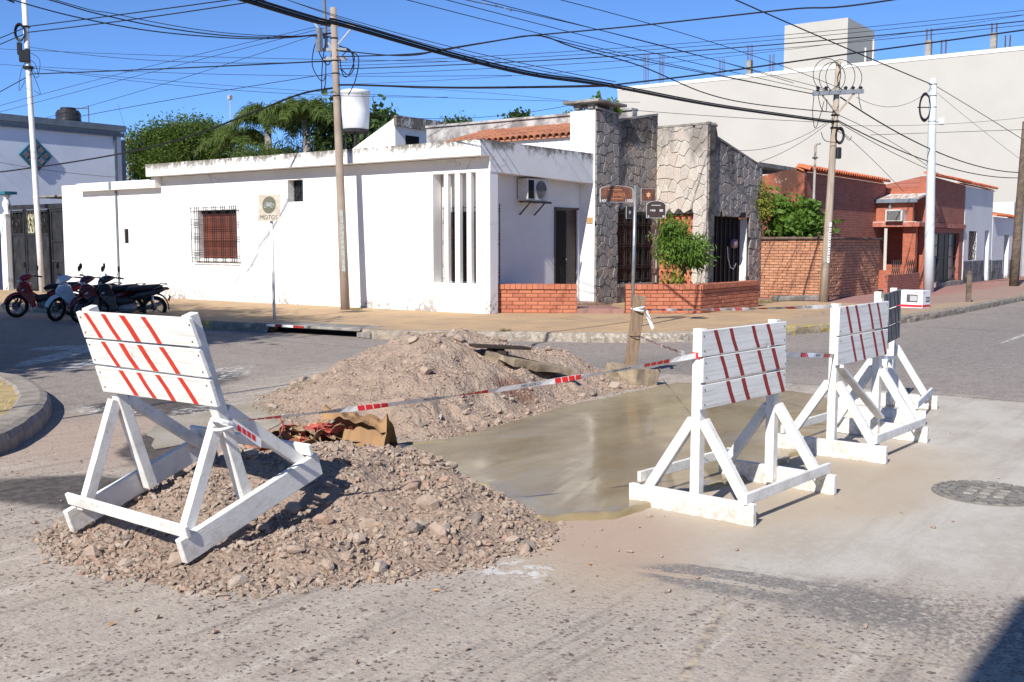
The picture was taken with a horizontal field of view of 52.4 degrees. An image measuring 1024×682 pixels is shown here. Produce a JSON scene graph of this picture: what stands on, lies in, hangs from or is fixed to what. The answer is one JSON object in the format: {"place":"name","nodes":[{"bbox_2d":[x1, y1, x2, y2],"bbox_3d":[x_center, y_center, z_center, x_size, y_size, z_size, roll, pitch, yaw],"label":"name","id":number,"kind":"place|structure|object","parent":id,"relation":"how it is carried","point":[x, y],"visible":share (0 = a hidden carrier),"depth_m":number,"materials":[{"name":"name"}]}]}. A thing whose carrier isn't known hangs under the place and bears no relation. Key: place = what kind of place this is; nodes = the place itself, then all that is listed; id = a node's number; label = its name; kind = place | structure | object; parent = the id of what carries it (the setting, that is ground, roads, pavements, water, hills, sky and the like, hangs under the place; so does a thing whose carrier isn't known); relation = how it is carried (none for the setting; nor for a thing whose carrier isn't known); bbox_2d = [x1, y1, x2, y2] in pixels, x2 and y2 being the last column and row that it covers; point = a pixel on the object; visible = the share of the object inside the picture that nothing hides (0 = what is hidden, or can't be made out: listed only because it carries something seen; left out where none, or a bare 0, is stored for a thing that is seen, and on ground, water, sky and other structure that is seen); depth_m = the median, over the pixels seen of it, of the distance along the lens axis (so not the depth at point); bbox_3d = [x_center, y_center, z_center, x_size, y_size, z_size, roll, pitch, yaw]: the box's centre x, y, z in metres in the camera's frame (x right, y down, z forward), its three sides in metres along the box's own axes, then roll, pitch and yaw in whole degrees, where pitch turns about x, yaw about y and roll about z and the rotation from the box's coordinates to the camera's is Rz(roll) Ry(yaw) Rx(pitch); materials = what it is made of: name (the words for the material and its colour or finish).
{"place":"outdoors","nodes":[
{"label":"outdoors","id":0,"kind":"place"},
{"bbox_2d":[0,191,16,289],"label":"gate pillar","id":1,"kind":"structure","parent":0,"point":[6,275],"depth_m":32.97,"materials":[{"name":"white paint"}]},
{"bbox_2d":[0,380,17,416],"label":"corner verge","id":2,"kind":"structure","parent":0,"point":[7,393],"depth_m":9.89,"materials":[{"name":"soil"}]},
{"bbox_2d":[288,0,615,81],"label":"overhead wire","id":3,"kind":"object","parent":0,"point":[454,47],"visible":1,"depth_m":18.68,"materials":[{"name":"black"}]},
{"bbox_2d":[0,301,1023,681],"bbox_3d":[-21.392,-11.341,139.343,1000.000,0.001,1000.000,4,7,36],"label":"street","id":4,"kind":"structure","parent":0,"point":[802,585],"depth_m":4.91,"materials":[{"name":"concrete"}]},
{"bbox_2d":[0,372,51,454],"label":"corner kerb","id":5,"kind":"structure","parent":4,"relation":"on","point":[25,417],"depth_m":9.01,"materials":[{"name":"concrete"}]},
{"bbox_2d":[3,262,81,317],"bbox_3d":[-10.408,-1.146,23.183,1.758,1.186,0.678,-3,13,-32],"label":"motorcycle","id":6,"kind":"object","parent":4,"relation":"on","point":[26,294],"visible":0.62,"depth_m":22.84,"materials":[{"name":"red metal"}]},
{"bbox_2d":[44,263,122,320],"bbox_3d":[-9.158,-1.051,22.155,0.695,1.186,1.749,14,14,43],"label":"motorcycle","id":7,"kind":"object","parent":4,"relation":"on","point":[64,296],"visible":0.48,"depth_m":21.69,"materials":[{"name":"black metal"}]},
{"bbox_2d":[68,263,145,322],"bbox_3d":[-8.527,-1.018,21.799,0.695,1.186,1.749,14,14,43],"label":"motorcycle","id":8,"kind":"object","parent":4,"relation":"on","point":[87,291],"visible":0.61,"depth_m":21.37,"materials":[{"name":"black metal"}]},
{"bbox_2d":[83,263,170,313],"bbox_3d":[-8.101,-1.021,21.837,1.754,1.186,0.686,-3,13,-29],"label":"motorcycle","id":9,"kind":"object","parent":4,"relation":"on","point":[107,297],"visible":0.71,"depth_m":21.73,"materials":[{"name":"black metal"}]},
{"bbox_2d":[146,399,288,448],"bbox_3d":[-2.601,0.721,9.482,1.092,0.001,2.736,1,5,6],"label":"slurry film","id":10,"kind":"object","parent":4,"relation":"on","point":[162,437],"visible":0.49,"depth_m":9.40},
{"bbox_2d":[29,440,572,599],"bbox_3d":[-1.212,0.853,6.297,3.309,0.397,3.117,4,7,36],"label":"rubble heap","id":11,"kind":"object","parent":4,"relation":"on","point":[363,513],"visible":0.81,"depth_m":5.57,"materials":[{"name":"gravel"}]},
{"bbox_2d":[63,305,322,563],"bbox_3d":[-1.817,0.358,5.530,1.041,1.130,0.985,4,24,36],"label":"road barrier","id":12,"kind":"object","parent":11,"relation":"on","point":[102,332],"visible":0.98,"depth_m":5.42,"materials":[{"name":"white paint"}]},
{"bbox_2d":[210,417,235,431],"bbox_3d":[-1.447,0.410,5.202,0.131,0.074,0.127,4,7,36],"label":"tape knot","id":13,"kind":"object","parent":12,"relation":"attached to","point":[228,424],"visible":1,"depth_m":5.15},
{"bbox_2d":[233,419,260,446],"bbox_3d":[-1.337,0.466,5.254,0.002,0.173,0.160,5,7,43],"label":"tape tail","id":14,"kind":"object","parent":13,"relation":"attached to","point":[247,433],"visible":1,"depth_m":5.25},
{"bbox_2d":[269,418,340,443],"bbox_3d":[-1.625,0.717,7.931,0.639,0.264,0.456,0,5,0],"label":"paper bag","id":15,"kind":"object","parent":11,"relation":"on","point":[287,434],"visible":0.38,"depth_m":7.92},
{"bbox_2d":[289,419,352,443],"bbox_3d":[-1.383,0.718,7.897,0.705,0.220,0.485,5,7,43],"label":"paper bag","id":16,"kind":"object","parent":11,"relation":"on","point":[321,433],"visible":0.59,"depth_m":7.87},
{"bbox_2d":[323,404,401,443],"bbox_3d":[-1.174,0.664,8.078,0.553,0.315,0.404,5,6,14],"label":"paper bag","id":17,"kind":"object","parent":11,"relation":"on","point":[355,420],"visible":0.76,"depth_m":8.00,"materials":[{"name":"paper"}]},
{"bbox_2d":[342,428,389,446],"bbox_3d":[-1.089,0.733,7.762,0.380,0.172,0.130,1,5,14],"label":"paper bag","id":18,"kind":"object","parent":11,"relation":"on","point":[361,436],"visible":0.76,"depth_m":7.73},
{"bbox_2d":[264,321,384,338],"bbox_3d":[-3.301,-0.205,18.634,2.520,0.160,0.710,3,6,32],"label":"storm drain","id":19,"kind":"object","parent":4,"relation":"on","point":[324,328],"visible":0.88,"depth_m":18.54,"materials":[{"name":"concrete"}]},
{"bbox_2d":[252,328,647,441],"bbox_3d":[-0.840,0.225,11.422,4.148,0.709,5.133,4,7,36],"label":"rubble heap","id":20,"kind":"object","parent":4,"relation":"on","point":[407,365],"visible":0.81,"depth_m":10.16,"materials":[{"name":"gravel"}]},
{"bbox_2d":[469,343,530,349],"bbox_3d":[-0.124,0.061,10.928,0.629,0.081,0.200,-2,6,-23],"label":"plank","id":21,"kind":"object","parent":20,"relation":"on","point":[495,346],"visible":1,"depth_m":10.85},
{"bbox_2d":[497,354,571,375],"bbox_3d":[0.172,0.243,11.071,0.891,0.122,0.462,11,4,-28],"label":"concrete slab","id":22,"kind":"object","parent":20,"relation":"on","point":[533,364],"depth_m":10.90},
{"bbox_2d":[0,294,1023,342],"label":"kerb","id":23,"kind":"structure","parent":4,"relation":"on","point":[601,337],"depth_m":17.73,"materials":[{"name":"concrete"}]},
{"bbox_2d":[10,394,1023,676],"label":"grit","id":24,"kind":"object","parent":4,"relation":"on","point":[466,648],"visible":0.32,"depth_m":4.60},
{"bbox_2d":[390,383,845,522],"bbox_3d":[1.256,0.762,8.901,2.787,0.045,6.055,4,7,36],"label":"wet cement","id":25,"kind":"object","parent":4,"relation":"on","point":[587,460],"visible":0.57,"depth_m":8.08,"materials":[{"name":"concrete"}]},
{"bbox_2d":[606,363,658,386],"bbox_3d":[1.391,0.397,12.027,0.347,0.232,0.662,0,4,-28],"label":"concrete block","id":26,"kind":"object","parent":4,"relation":"on","point":[643,376],"depth_m":11.80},
{"bbox_2d":[624,295,653,364],"bbox_3d":[1.541,-0.104,12.692,0.364,0.922,0.134,2,6,21],"label":"stake","id":27,"kind":"object","parent":4,"relation":"on","point":[635,329],"visible":0.93,"depth_m":12.68,"materials":[{"name":"brown wood"}]},
{"bbox_2d":[642,305,832,310],"bbox_3d":[1.989,-0.324,10.222,0.028,0.347,4.942,-1,5,-9],"label":"barrier tape","id":28,"kind":"object","parent":27,"relation":"attached to","point":[792,307],"visible":1,"depth_m":9.44,"materials":[{"name":"red"}]},
{"bbox_2d":[629,319,836,526],"bbox_3d":[1.405,0.445,6.524,0.875,1.116,1.090,5,7,42],"label":"road barrier","id":29,"kind":"object","parent":4,"relation":"on","point":[699,428],"visible":0.97,"depth_m":6.35,"materials":[{"name":"white paint"}]},
{"bbox_2d":[232,353,695,421],"bbox_3d":[-0.182,0.243,5.657,2.698,0.263,0.032,-2,6,-20],"label":"barrier tape","id":30,"kind":"object","parent":29,"relation":"attached to","point":[501,389],"visible":1,"depth_m":5.70,"materials":[{"name":"red"}]},
{"bbox_2d":[777,298,928,463],"bbox_3d":[2.724,0.263,8.219,0.872,1.159,1.091,4,7,39],"label":"road barrier","id":31,"kind":"object","parent":4,"relation":"on","point":[874,431],"visible":0.96,"depth_m":8.02,"materials":[{"name":"white paint"}]},
{"bbox_2d":[786,352,896,358],"bbox_3d":[2.676,0.121,8.230,0.022,0.351,3.247,3,6,32],"label":"barrier tape","id":32,"kind":"object","parent":31,"relation":"attached to","point":[813,355],"visible":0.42,"depth_m":7.42,"materials":[{"name":"red"}]},
{"bbox_2d":[838,288,937,424],"bbox_3d":[3.532,0.105,9.824,0.862,1.180,1.092,3,6,28],"label":"road barrier","id":33,"kind":"object","parent":4,"relation":"on","point":[925,399],"visible":0.64,"depth_m":9.75,"materials":[{"name":"white paint"}]},
{"bbox_2d":[931,480,1023,505],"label":"manhole cover","id":34,"kind":"object","parent":4,"relation":"on","point":[987,493],"visible":1,"depth_m":6.70,"materials":[{"name":"metal"}]},
{"bbox_2d":[0,276,1023,332],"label":"pavement","id":35,"kind":"structure","parent":0,"point":[940,298],"depth_m":21.29,"materials":[{"name":"concrete"}]},
{"bbox_2d":[14,0,44,292],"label":"utility pole","id":36,"kind":"object","parent":35,"relation":"on","point":[24,56],"visible":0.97,"depth_m":30.98,"materials":[{"name":"metal"}]},
{"bbox_2d":[28,0,228,26],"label":"overhead wire","id":37,"kind":"object","parent":36,"relation":"attached to","point":[130,13],"visible":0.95,"depth_m":28.40,"materials":[{"name":"black"}]},
{"bbox_2d":[27,2,244,32],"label":"overhead wire","id":38,"kind":"object","parent":36,"relation":"attached to","point":[139,18],"visible":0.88,"depth_m":28.05,"materials":[{"name":"black"}]},
{"bbox_2d":[34,68,542,100],"bbox_3d":[-5.373,-7.447,30.205,18.073,1.226,0.011,0,5,5],"label":"overhead wire","id":39,"kind":"object","parent":36,"relation":"attached to","point":[301,90],"visible":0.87,"depth_m":30.29,"materials":[{"name":"black"}]},
{"bbox_2d":[8,195,64,289],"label":"metal gate","id":40,"kind":"structure","parent":35,"relation":"on","point":[23,239],"depth_m":32.15,"materials":[{"name":"metal"}]},
{"bbox_2d":[0,113,126,217],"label":"blue building","id":41,"kind":"structure","parent":35,"relation":"on","point":[60,141],"depth_m":38.82,"materials":[{"name":"grey paint"}]},
{"bbox_2d":[55,105,88,121],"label":"water tank","id":42,"kind":"object","parent":41,"relation":"on","point":[71,114],"visible":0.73,"depth_m":41.49,"materials":[{"name":"black plastic"}]},
{"bbox_2d":[122,107,248,180],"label":"leafy tree","id":43,"kind":"object","parent":35,"relation":"on","point":[183,150],"visible":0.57,"depth_m":44.65,"materials":[{"name":"green plant"}]},
{"bbox_2d":[194,120,264,158],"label":"palm tree","id":44,"kind":"object","parent":35,"relation":"on","point":[222,137],"visible":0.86,"depth_m":41.85,"materials":[{"name":"plant"}]},
{"bbox_2d":[225,101,302,149],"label":"palm tree","id":45,"kind":"object","parent":35,"relation":"on","point":[250,119],"visible":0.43,"depth_m":40.82,"materials":[{"name":"plant"}]},
{"bbox_2d":[258,194,279,318],"bbox_3d":[-4.646,-1.594,20.103,0.530,2.455,0.126,2,6,23],"label":"parking sign","id":46,"kind":"object","parent":35,"relation":"on","point":[268,207],"visible":0.97,"depth_m":20.02,"materials":[{"name":"metal"}]},
{"bbox_2d":[225,125,333,157],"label":"dark bush tree","id":47,"kind":"object","parent":35,"relation":"on","point":[262,150],"visible":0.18,"depth_m":40.06,"materials":[{"name":"green plant"}]},
{"bbox_2d":[256,95,333,151],"bbox_3d":[-7.786,-5.782,39.989,3.587,7.127,4.368,0,5,5],"label":"palm tree","id":48,"kind":"object","parent":35,"relation":"on","point":[293,111],"visible":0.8,"depth_m":38.71,"materials":[{"name":"plant"}]},
{"bbox_2d":[312,0,358,309],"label":"utility pole","id":49,"kind":"object","parent":35,"relation":"on","point":[342,246],"visible":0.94,"depth_m":22.86,"materials":[{"name":"grey concrete"}]},
{"bbox_2d":[0,87,332,172],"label":"overhead wire","id":50,"kind":"object","parent":49,"relation":"attached to","point":[270,105],"visible":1,"depth_m":26.70,"materials":[{"name":"black"}]},
{"bbox_2d":[7,0,330,38],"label":"overhead wire","id":51,"kind":"object","parent":49,"relation":"attached to","point":[150,30],"visible":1,"depth_m":21.04,"materials":[{"name":"black"}]},
{"bbox_2d":[30,61,329,74],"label":"overhead wire","id":52,"kind":"object","parent":49,"relation":"attached to","point":[185,67],"visible":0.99,"depth_m":26.00,"materials":[{"name":"black"}]},
{"bbox_2d":[49,0,330,37],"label":"overhead wire","id":53,"kind":"object","parent":49,"relation":"attached to","point":[184,30],"visible":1,"depth_m":21.37,"materials":[{"name":"black"}]},
{"bbox_2d":[56,0,330,36],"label":"overhead wire","id":54,"kind":"object","parent":49,"relation":"attached to","point":[183,27],"visible":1,"depth_m":21.28,"materials":[{"name":"black"}]},
{"bbox_2d":[336,36,520,55],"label":"overhead wire","id":55,"kind":"object","parent":49,"relation":"attached to","point":[438,50],"visible":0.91,"depth_m":19.77,"materials":[{"name":"black"}]},
{"bbox_2d":[338,84,602,88],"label":"overhead wire","id":56,"kind":"object","parent":49,"relation":"attached to","point":[510,87],"visible":0.94,"depth_m":19.44,"materials":[{"name":"black"}]},
{"bbox_2d":[339,15,1019,65],"bbox_3d":[6.686,-6.526,21.073,21.389,1.304,0.011,1,5,9],"label":"overhead wire","id":57,"kind":"object","parent":49,"relation":"attached to","point":[695,46],"visible":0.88,"depth_m":21.53,"materials":[{"name":"black"}]},
{"bbox_2d":[339,25,1021,74],"bbox_3d":[6.397,-6.093,20.349,21.108,0.979,0.011,1,5,13],"label":"overhead wire","id":58,"kind":"object","parent":49,"relation":"attached to","point":[692,55],"visible":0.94,"depth_m":20.96,"materials":[{"name":"black"}]},
{"bbox_2d":[339,21,1023,68],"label":"overhead wire","id":59,"kind":"object","parent":49,"relation":"attached to","point":[697,50],"visible":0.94,"depth_m":20.92,"materials":[{"name":"black"}]},
{"bbox_2d":[339,10,1023,62],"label":"overhead wire","id":60,"kind":"object","parent":49,"relation":"attached to","point":[697,42],"visible":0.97,"depth_m":21.51,"materials":[{"name":"black"}]},
{"bbox_2d":[303,90,398,151],"bbox_3d":[-5.805,-5.881,39.480,4.089,7.427,2.733,-1,5,-13],"label":"broadleaf tree","id":61,"kind":"object","parent":35,"relation":"on","point":[322,140],"visible":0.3,"depth_m":38.99,"materials":[{"name":"green plant"}]},
{"bbox_2d":[62,98,762,313],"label":"white house","id":62,"kind":"structure","parent":35,"relation":"on","point":[435,221],"depth_m":25.22,"materials":[{"name":"paint"}]},
{"bbox_2d":[190,205,240,262],"bbox_3d":[-7.572,-2.743,26.816,1.880,1.460,0.317,4,7,36],"label":"window","id":63,"kind":"structure","parent":62,"relation":"in","point":[219,226],"depth_m":26.84,"materials":[{"name":"black"}]},
{"bbox_2d":[294,180,302,201],"bbox_3d":[-5.072,-3.618,25.098,0.540,0.520,0.045,4,7,36],"label":"window","id":64,"kind":"structure","parent":62,"relation":"in","point":[298,184],"depth_m":25.16,"materials":[{"name":"black glass"}]},
{"bbox_2d":[340,89,369,148],"bbox_3d":[-5.329,-6.885,35.515,1.010,3.342,1.010,4,7,36],"label":"water tank","id":65,"kind":"object","parent":62,"relation":"on","point":[355,109],"visible":0.88,"depth_m":35.06,"materials":[{"name":"white plastic"}]},
{"bbox_2d":[442,204,499,282],"bbox_3d":[-0.886,-2.106,22.444,1.320,1.680,0.354,4,7,36],"label":"window","id":66,"kind":"structure","parent":62,"relation":"in","point":[452,213],"depth_m":22.47,"materials":[{"name":"black glass"}]},
{"bbox_2d":[518,178,551,215],"bbox_3d":[0.462,-3.186,23.040,0.328,0.799,1.000,4,7,36],"label":"air conditioner","id":67,"kind":"object","parent":62,"relation":"attached to","point":[531,190],"visible":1,"depth_m":22.84,"materials":[{"name":"white metal"}]},
{"bbox_2d":[554,207,578,283],"bbox_3d":[1.258,-2.048,24.584,0.100,2.190,1.050,4,7,36],"label":"door","id":68,"kind":"structure","parent":62,"relation":"in","point":[564,219],"depth_m":24.53,"materials":[{"name":"brown wood"}]},
{"bbox_2d":[617,211,652,286],"bbox_3d":[3.018,-2.333,26.405,0.320,1.880,1.740,4,7,36],"label":"window","id":69,"kind":"structure","parent":62,"relation":"in","point":[625,226],"depth_m":26.42,"materials":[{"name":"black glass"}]},
{"bbox_2d":[659,214,692,283],"bbox_3d":[4.296,-2.323,26.781,0.140,1.870,1.390,-3,6,-32],"label":"screen window","id":70,"kind":"structure","parent":62,"relation":"in","point":[687,280],"depth_m":26.66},
{"bbox_2d":[498,284,576,312],"bbox_3d":[0.439,-0.886,22.168,1.884,0.662,0.361,0,5,2],"label":"brick planter","id":71,"kind":"object","parent":35,"relation":"on","point":[537,298],"visible":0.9,"depth_m":22.01,"materials":[{"name":"brick"}]},
{"bbox_2d":[599,185,665,310],"bbox_3d":[2.083,-1.447,18.093,1.165,2.495,0.141,0,5,-3],"label":"street name post","id":72,"kind":"object","parent":35,"relation":"on","point":[655,209],"visible":0.99,"depth_m":18.01,"materials":[{"name":"metal"}]},
{"bbox_2d":[625,280,759,312],"bbox_3d":[4.021,-0.979,23.155,1.504,0.664,3.935,4,7,36],"label":"brick planter","id":73,"kind":"object","parent":35,"relation":"on","point":[733,294],"visible":0.92,"depth_m":21.93,"materials":[{"name":"brick"}]},
{"bbox_2d":[647,208,682,283],"bbox_3d":[3.472,-2.037,23.228,1.015,1.852,0.438,-4,7,-40],"label":"creeper","id":74,"kind":"object","parent":73,"relation":"on","point":[674,274],"visible":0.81,"depth_m":23.24,"materials":[{"name":"green plant"}]},
{"bbox_2d":[650,212,719,283],"bbox_3d":[3.929,-2.124,23.952,1.292,1.803,1.886,4,7,36],"label":"planter bush","id":75,"kind":"object","parent":73,"relation":"on","point":[686,250],"visible":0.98,"depth_m":23.64,"materials":[{"name":"green plant"}]},
{"bbox_2d":[754,177,776,244],"bbox_3d":[6.793,-2.794,28.149,0.876,3.270,0.896,0,5,-1],"label":"shrub","id":76,"kind":"object","parent":35,"relation":"on","point":[764,207],"visible":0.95,"depth_m":27.93,"materials":[{"name":"green plant"}]},
{"bbox_2d":[759,162,793,173],"bbox_3d":[7.629,-3.670,34.094,2.500,4.000,3.700,4,7,36],"label":"grey lean to","id":77,"kind":"object","parent":35,"relation":"on","point":[767,168],"visible":0.05,"depth_m":33.21,"materials":[{"name":"metal"}]},
{"bbox_2d":[771,295,828,301],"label":"kerb block","id":78,"kind":"structure","parent":35,"relation":"on","point":[797,298],"depth_m":26.72,"materials":[{"name":"concrete"}]},
{"bbox_2d":[760,185,843,236],"bbox_3d":[7.761,-2.763,28.711,2.374,3.095,1.787,-3,6,-30],"label":"shrub","id":79,"kind":"object","parent":35,"relation":"on","point":[789,218],"visible":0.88,"depth_m":28.36,"materials":[{"name":"green plant"}]},
{"bbox_2d":[617,18,1023,269],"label":"building","id":80,"kind":"structure","parent":35,"relation":"on","point":[988,83],"depth_m":58.73,"materials":[{"name":"paint"}]},
{"bbox_2d":[760,237,882,298],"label":"brick boundary wall","id":81,"kind":"structure","parent":35,"relation":"on","point":[790,265],"depth_m":28.16,"materials":[{"name":"brick"}]},
{"bbox_2d":[812,58,863,301],"bbox_3d":[8.021,-3.948,25.915,1.253,6.034,0.364,0,5,0],"label":"utility pole","id":82,"kind":"object","parent":35,"relation":"on","point":[835,151],"visible":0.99,"depth_m":25.79,"materials":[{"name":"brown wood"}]},
{"bbox_2d":[238,0,833,122],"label":"overhead wire","id":83,"kind":"object","parent":82,"relation":"attached to","point":[289,13],"visible":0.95,"depth_m":13.94,"materials":[{"name":"black"}]},
{"bbox_2d":[299,4,607,82],"bbox_3d":[-4.250,-7.096,20.376,13.619,5.059,0.013,3,6,29],"label":"overhead wire","id":84,"kind":"object","parent":83,"relation":"attached to","point":[448,49],"visible":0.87,"depth_m":18.75,"materials":[{"name":"black"}]},
{"bbox_2d":[255,0,833,121],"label":"overhead wire","id":85,"kind":"object","parent":82,"relation":"attached to","point":[334,19],"visible":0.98,"depth_m":14.05,"materials":[{"name":"black"}]},
{"bbox_2d":[408,0,811,93],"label":"overhead wire","id":86,"kind":"object","parent":82,"relation":"attached to","point":[593,46],"visible":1,"depth_m":19.34,"materials":[{"name":"black"}]},
{"bbox_2d":[447,0,819,91],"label":"overhead wire","id":87,"kind":"object","parent":82,"relation":"attached to","point":[618,44],"visible":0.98,"depth_m":19.30,"materials":[{"name":"black"}]},
{"bbox_2d":[483,0,830,90],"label":"overhead wire","id":88,"kind":"object","parent":82,"relation":"attached to","point":[643,41],"visible":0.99,"depth_m":19.31,"materials":[{"name":"black"}]},
{"bbox_2d":[545,37,809,93],"bbox_3d":[3.659,-5.808,22.145,0.764,0.237,10.375,5,7,42],"label":"overhead wire","id":89,"kind":"object","parent":82,"relation":"attached to","point":[663,64],"visible":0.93,"depth_m":21.90,"materials":[{"name":"black"}]},
{"bbox_2d":[528,35,832,112],"bbox_3d":[3.823,-5.509,22.134,0.910,0.392,11.055,5,7,44],"label":"overhead wire","id":90,"kind":"object","parent":82,"relation":"attached to","point":[673,79],"visible":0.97,"depth_m":21.88,"materials":[{"name":"black"}]},
{"bbox_2d":[363,15,1021,83],"bbox_3d":[7.841,-7.774,25.389,23.850,2.972,0.009,0,5,0],"label":"overhead wire","id":91,"kind":"object","parent":82,"relation":"attached to","point":[683,61],"visible":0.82,"depth_m":25.47,"materials":[{"name":"black"}]},
{"bbox_2d":[562,0,843,89],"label":"overhead wire","id":92,"kind":"object","parent":82,"relation":"attached to","point":[693,36],"visible":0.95,"depth_m":19.45,"materials":[{"name":"black"}]},
{"bbox_2d":[608,29,1023,85],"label":"overhead wire","id":93,"kind":"object","parent":82,"relation":"attached to","point":[814,58],"visible":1,"depth_m":17.49,"materials":[{"name":"black"}]},
{"bbox_2d":[840,97,1017,172],"bbox_3d":[15.993,-6.415,35.348,0.033,1.051,24.860,4,7,39],"label":"overhead wire","id":94,"kind":"object","parent":82,"relation":"attached to","point":[917,142],"visible":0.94,"depth_m":29.86,"materials":[{"name":"black"}]},
{"bbox_2d":[898,289,929,307],"bbox_3d":[9.259,-0.976,24.008,0.623,0.400,0.423,5,7,44],"label":"carton","id":95,"kind":"object","parent":35,"relation":"on","point":[915,298],"visible":0.84,"depth_m":23.81,"materials":[{"name":"white"}]},
{"bbox_2d":[917,78,944,292],"bbox_3d":[12.535,-4.640,31.299,0.809,6.414,0.359,1,5,11],"label":"utility pole","id":96,"kind":"object","parent":35,"relation":"on","point":[928,278],"visible":0.98,"depth_m":31.21,"materials":[{"name":"grey paint"}]},
{"bbox_2d":[735,0,931,84],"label":"overhead wire","id":97,"kind":"object","parent":96,"relation":"attached to","point":[831,41],"visible":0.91,"depth_m":26.58,"materials":[{"name":"black"}]},
{"bbox_2d":[991,202,1023,279],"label":"old white house","id":98,"kind":"structure","parent":35,"relation":"on","point":[1002,228],"depth_m":44.13,"materials":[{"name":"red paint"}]},
{"bbox_2d":[1009,121,1023,285],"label":"utility pole","id":99,"kind":"object","parent":35,"relation":"on","point":[1016,250],"visible":0.96,"depth_m":36.11,"materials":[{"name":"brown wood"}]},
{"bbox_2d":[0,0,1023,178],"label":"sky","id":100,"kind":"structure","parent":0,"point":[406,17],"materials":[{"name":"blue"}]},
{"bbox_2d":[521,0,893,36],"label":"overhead wire","id":101,"kind":"object","parent":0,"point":[714,17],"visible":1,"depth_m":15.78,"materials":[{"name":"black"}]},
{"bbox_2d":[737,163,971,292],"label":"red brick house","id":102,"kind":"structure","parent":0,"point":[860,206],"depth_m":33.97,"materials":[{"name":"brick"}]},
{"bbox_2d":[885,209,905,221],"bbox_3d":[12.447,-4.072,33.757,0.540,0.378,0.467,4,7,36],"label":"air conditioner","id":103,"kind":"object","parent":102,"relation":"on","point":[897,215],"visible":1,"depth_m":33.58,"materials":[{"name":"white metal"}]},
{"bbox_2d":[934,233,956,281],"bbox_3d":[15.195,-2.959,36.710,0.090,1.700,3.450,4,7,36],"label":"porch door","id":104,"kind":"structure","parent":102,"relation":"in","point":[944,249],"depth_m":36.88,"materials":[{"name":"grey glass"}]},
{"bbox_2d":[957,181,997,282],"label":"old white house","id":105,"kind":"structure","parent":0,"point":[977,235],"depth_m":40.12,"materials":[{"name":"paint"}]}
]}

